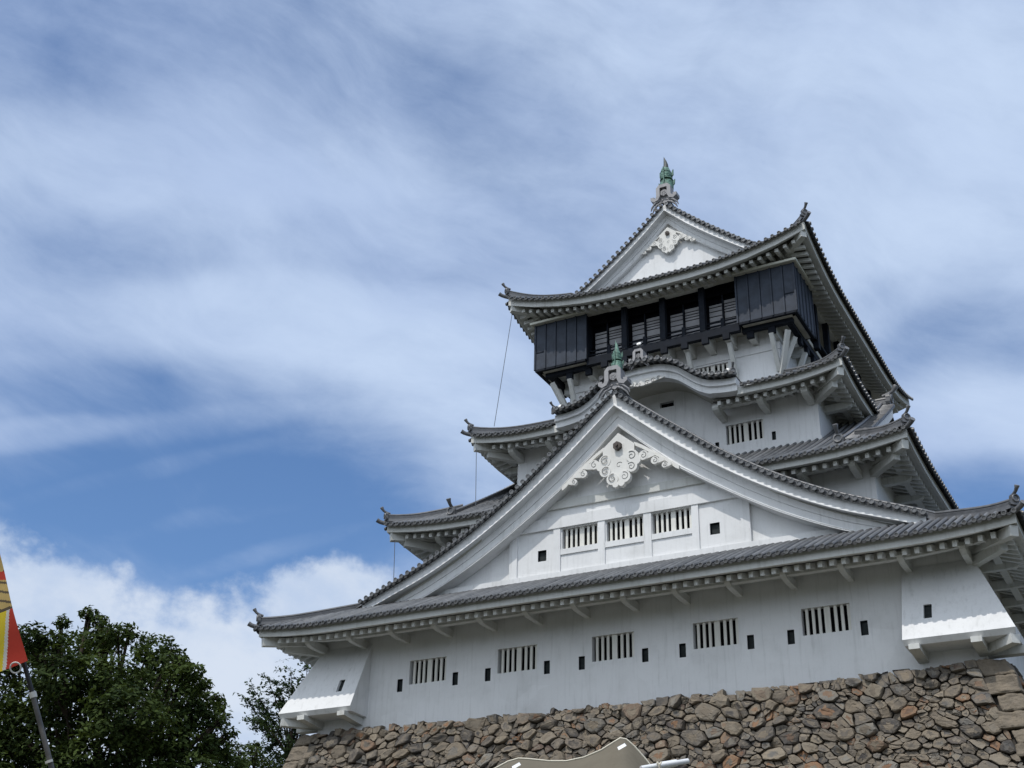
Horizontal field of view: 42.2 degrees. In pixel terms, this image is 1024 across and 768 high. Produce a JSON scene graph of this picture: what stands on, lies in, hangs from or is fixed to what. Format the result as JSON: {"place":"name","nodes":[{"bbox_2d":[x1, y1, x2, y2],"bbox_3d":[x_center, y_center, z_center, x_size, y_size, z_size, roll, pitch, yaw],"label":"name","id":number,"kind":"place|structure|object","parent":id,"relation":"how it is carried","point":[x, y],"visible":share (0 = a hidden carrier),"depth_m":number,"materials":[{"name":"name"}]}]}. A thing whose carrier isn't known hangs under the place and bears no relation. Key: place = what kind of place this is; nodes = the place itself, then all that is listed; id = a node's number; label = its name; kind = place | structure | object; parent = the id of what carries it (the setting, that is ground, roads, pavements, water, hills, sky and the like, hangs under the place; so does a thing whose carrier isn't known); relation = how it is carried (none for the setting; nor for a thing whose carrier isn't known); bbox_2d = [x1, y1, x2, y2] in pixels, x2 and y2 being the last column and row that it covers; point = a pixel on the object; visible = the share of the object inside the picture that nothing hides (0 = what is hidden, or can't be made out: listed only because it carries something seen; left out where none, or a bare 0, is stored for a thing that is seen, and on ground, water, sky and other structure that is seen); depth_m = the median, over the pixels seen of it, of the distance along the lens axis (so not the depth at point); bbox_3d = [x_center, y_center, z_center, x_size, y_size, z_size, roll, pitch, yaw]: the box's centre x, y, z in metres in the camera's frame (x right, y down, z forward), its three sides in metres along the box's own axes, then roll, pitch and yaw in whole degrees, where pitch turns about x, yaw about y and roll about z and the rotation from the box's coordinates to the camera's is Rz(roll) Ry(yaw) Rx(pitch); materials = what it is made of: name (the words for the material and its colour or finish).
{"place":"outdoors","nodes":[
{"label":"outdoors","id":0,"kind":"place"},
{"bbox_2d":[0,0,1023,767],"label":"sky","id":1,"kind":"structure","parent":0,"point":[256,256],"materials":[{"name":"blue"}]},
{"label":"ground","id":2,"kind":"structure","parent":0,"visible":0},
{"bbox_2d":[0,556,54,767],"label":"banner","id":3,"kind":"object","parent":2,"relation":"on","point":[12,652],"visible":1,"depth_m":6.46,"materials":[{"name":"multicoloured fabric"}]},
{"bbox_2d":[0,605,254,767],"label":"tree","id":4,"kind":"object","parent":2,"relation":"on","point":[139,738],"visible":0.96,"depth_m":37.79,"materials":[{"name":"green plant"}]},
{"bbox_2d":[227,740,285,767],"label":"tree","id":5,"kind":"object","parent":2,"relation":"on","point":[252,752],"visible":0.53,"depth_m":61.84,"materials":[{"name":"green plant"}]},
{"bbox_2d":[233,657,311,759],"bbox_3d":[-10.217,19.687,54.670,4.230,18.836,3.079,12,-30,-20],"label":"tree","id":6,"kind":"object","parent":2,"relation":"on","point":[288,742],"visible":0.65,"depth_m":57.58,"materials":[{"name":"green plant"}]},
{"bbox_2d":[495,737,689,767],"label":"tent","id":7,"kind":"object","parent":2,"relation":"on","point":[620,752],"visible":1,"depth_m":8.26,"materials":[{"name":"beige fabric"}]},
{"bbox_2d":[282,658,1023,767],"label":"stone wall","id":8,"kind":"structure","parent":2,"relation":"on","point":[969,714],"depth_m":43.32,"materials":[{"name":"grey stone"}]},
{"bbox_2d":[247,158,1023,734],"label":"castle keep","id":9,"kind":"structure","parent":8,"relation":"on","point":[719,472],"depth_m":51.40,"materials":[{"name":"white paint"}]},
{"bbox_2d":[413,657,446,683],"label":"window","id":10,"kind":"structure","parent":9,"relation":"in","point":[431,670],"depth_m":51.67,"materials":[{"name":"paint"}]},
{"bbox_2d":[501,645,536,672],"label":"window","id":11,"kind":"structure","parent":9,"relation":"in","point":[519,659],"depth_m":49.98,"materials":[{"name":"paint"}]},
{"bbox_2d":[565,524,597,548],"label":"window","id":12,"kind":"structure","parent":9,"relation":"in","point":[583,536],"depth_m":52.47,"materials":[{"name":"paint"}]},
{"bbox_2d":[595,632,633,661],"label":"window","id":13,"kind":"structure","parent":9,"relation":"in","point":[622,646],"depth_m":48.29,"materials":[{"name":"paint"}]},
{"bbox_2d":[609,516,643,540],"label":"window","id":14,"kind":"structure","parent":9,"relation":"in","point":[629,528],"depth_m":51.64,"materials":[{"name":"paint"}]},
{"bbox_2d":[655,508,691,533],"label":"window","id":15,"kind":"structure","parent":9,"relation":"in","point":[675,520],"depth_m":50.80,"materials":[{"name":"paint"}]},
{"bbox_2d":[698,363,727,372],"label":"window","id":16,"kind":"structure","parent":9,"relation":"in","point":[721,368],"depth_m":59.34,"materials":[{"name":"paint"}]},
{"bbox_2d":[695,618,738,648],"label":"window","id":17,"kind":"structure","parent":9,"relation":"in","point":[718,633],"depth_m":46.60,"materials":[{"name":"paint"}]},
{"bbox_2d":[728,420,763,443],"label":"window","id":18,"kind":"structure","parent":9,"relation":"in","point":[747,432],"depth_m":55.42,"materials":[{"name":"paint"}]},
{"bbox_2d":[803,604,851,634],"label":"window","id":19,"kind":"structure","parent":9,"relation":"in","point":[835,619],"depth_m":44.91,"materials":[{"name":"paint"}]}
]}

